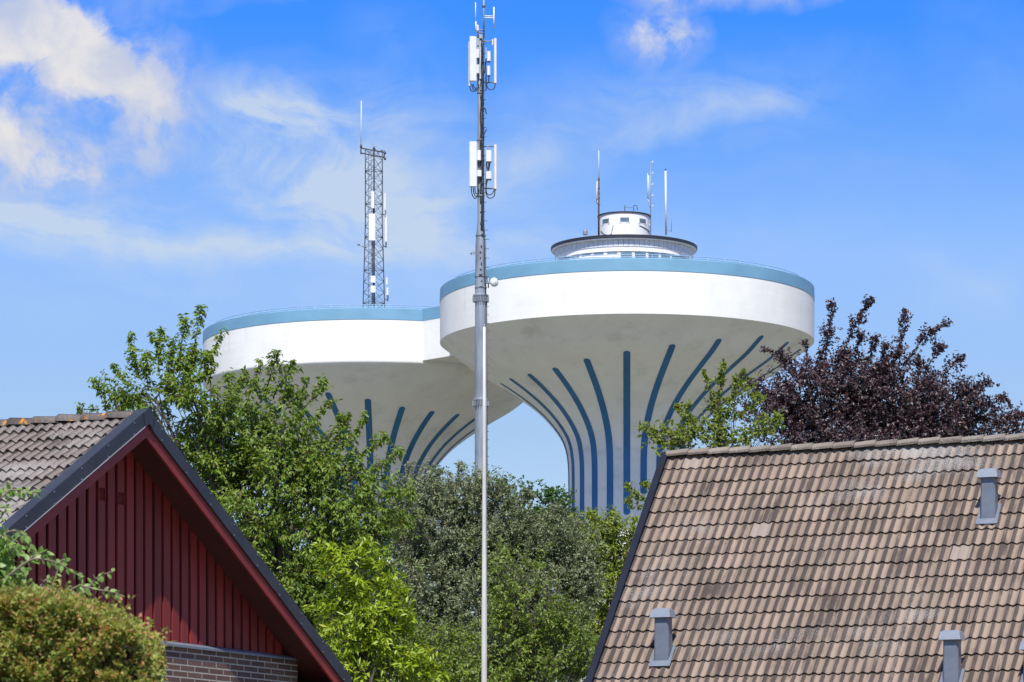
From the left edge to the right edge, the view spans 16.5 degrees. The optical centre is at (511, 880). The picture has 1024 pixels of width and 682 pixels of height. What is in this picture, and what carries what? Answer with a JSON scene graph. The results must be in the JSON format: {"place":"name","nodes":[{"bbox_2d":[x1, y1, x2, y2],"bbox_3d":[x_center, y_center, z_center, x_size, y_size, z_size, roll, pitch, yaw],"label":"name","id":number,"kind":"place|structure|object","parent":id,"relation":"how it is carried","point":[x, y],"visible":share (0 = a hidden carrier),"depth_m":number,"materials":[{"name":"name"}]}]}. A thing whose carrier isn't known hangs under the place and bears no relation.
{"place":"outdoors","nodes":[
{"label":"outdoors","id":0,"kind":"place"},
{"bbox_2d":[0,407,350,681],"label":"house","id":1,"kind":"structure","parent":0,"point":[130,498],"depth_m":40.85,"materials":[{"name":"red wood"}]},
{"bbox_2d":[0,0,1023,681],"label":"sky","id":2,"kind":"structure","parent":0,"point":[160,160],"materials":[{"name":"blue"}]},
{"bbox_2d":[585,433,1023,681],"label":"house","id":3,"kind":"structure","parent":0,"point":[892,560],"depth_m":54.04,"materials":[{"name":"brown tile"}]},
{"bbox_3d":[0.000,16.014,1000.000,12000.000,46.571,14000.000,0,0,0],"label":"ground","id":4,"kind":"structure","parent":0,"visible":0},
{"bbox_2d":[0,482,123,600],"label":"shrub","id":5,"kind":"object","parent":4,"relation":"on","point":[11,569],"visible":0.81,"depth_m":21.89,"materials":[{"name":"green plant"}]},
{"bbox_2d":[0,574,173,681],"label":"hedge","id":6,"kind":"object","parent":4,"relation":"on","point":[42,639],"visible":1,"depth_m":16.02,"materials":[{"name":"green plant"}]},
{"bbox_2d":[75,304,426,673],"bbox_3d":[-4.589,-4.157,62.299,6.210,11.908,3.190,0,0,0],"label":"cherry tree","id":7,"kind":"object","parent":4,"relation":"on","point":[251,455],"visible":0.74,"depth_m":61.88,"materials":[{"name":"green plant"}]},
{"bbox_2d":[240,500,435,681],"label":"broadleaf tree","id":8,"kind":"object","parent":4,"relation":"on","point":[391,680],"depth_m":89.70,"materials":[{"name":"green plant"}]},
{"bbox_2d":[302,535,468,681],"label":"young tree","id":9,"kind":"object","parent":4,"relation":"on","point":[385,644],"visible":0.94,"depth_m":51.90,"materials":[{"name":"green plant"}]},
{"bbox_2d":[468,0,497,622],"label":"antenna mast","id":10,"kind":"object","parent":4,"relation":"on","point":[477,70],"visible":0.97,"depth_m":199.74,"materials":[{"name":"metal"}]},
{"bbox_2d":[481,324,486,681],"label":"flagpole","id":11,"kind":"object","parent":4,"relation":"on","point":[484,601],"visible":1,"depth_m":59.97,"materials":[{"name":"metal"}]},
{"bbox_2d":[366,457,617,681],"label":"silver leaved tree","id":12,"kind":"object","parent":4,"relation":"on","point":[452,570],"visible":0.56,"depth_m":83.59,"materials":[{"name":"green plant"}]},
{"bbox_2d":[390,531,598,681],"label":"broadleaf tree","id":13,"kind":"object","parent":4,"relation":"on","point":[524,659],"visible":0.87,"depth_m":73.75,"materials":[{"name":"green plant"}]},
{"bbox_2d":[203,211,814,681],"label":"water tower","id":14,"kind":"structure","parent":4,"relation":"on","point":[611,335],"depth_m":278.79,"materials":[{"name":"white concrete"}]},
{"bbox_2d":[357,101,388,307],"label":"lattice mast","id":15,"kind":"object","parent":14,"relation":"on","point":[372,230],"visible":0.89,"depth_m":306.82,"materials":[{"name":"metal"}]},
{"bbox_2d":[596,150,599,234],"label":"antenna mast","id":16,"kind":"object","parent":14,"relation":"on","point":[598,201],"visible":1,"depth_m":282.55,"materials":[{"name":"grey metal"}]},
{"bbox_2d":[647,162,652,234],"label":"antenna mast","id":17,"kind":"object","parent":14,"relation":"on","point":[650,193],"visible":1,"depth_m":282.58,"materials":[{"name":"metal"}]},
{"bbox_2d":[665,169,671,234],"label":"antenna mast","id":18,"kind":"object","parent":14,"relation":"on","point":[666,229],"visible":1,"depth_m":282.54,"materials":[{"name":"white metal"}]},
{"bbox_2d":[488,472,588,651],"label":"broadleaf tree","id":19,"kind":"object","parent":4,"relation":"on","point":[551,497],"visible":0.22,"depth_m":119.84,"materials":[{"name":"green plant"}]},
{"bbox_2d":[559,504,639,680],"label":"broadleaf tree","id":20,"kind":"object","parent":4,"relation":"on","point":[612,573],"visible":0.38,"depth_m":94.74,"materials":[{"name":"green plant"}]},
{"bbox_2d":[623,358,786,510],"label":"young tree","id":21,"kind":"object","parent":4,"relation":"on","point":[683,435],"visible":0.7,"depth_m":67.96,"materials":[{"name":"green plant"}]},
{"bbox_2d":[732,294,1023,444],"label":"copper beech","id":22,"kind":"object","parent":4,"relation":"on","point":[874,417],"visible":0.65,"depth_m":79.67,"materials":[{"name":"purple plant"}]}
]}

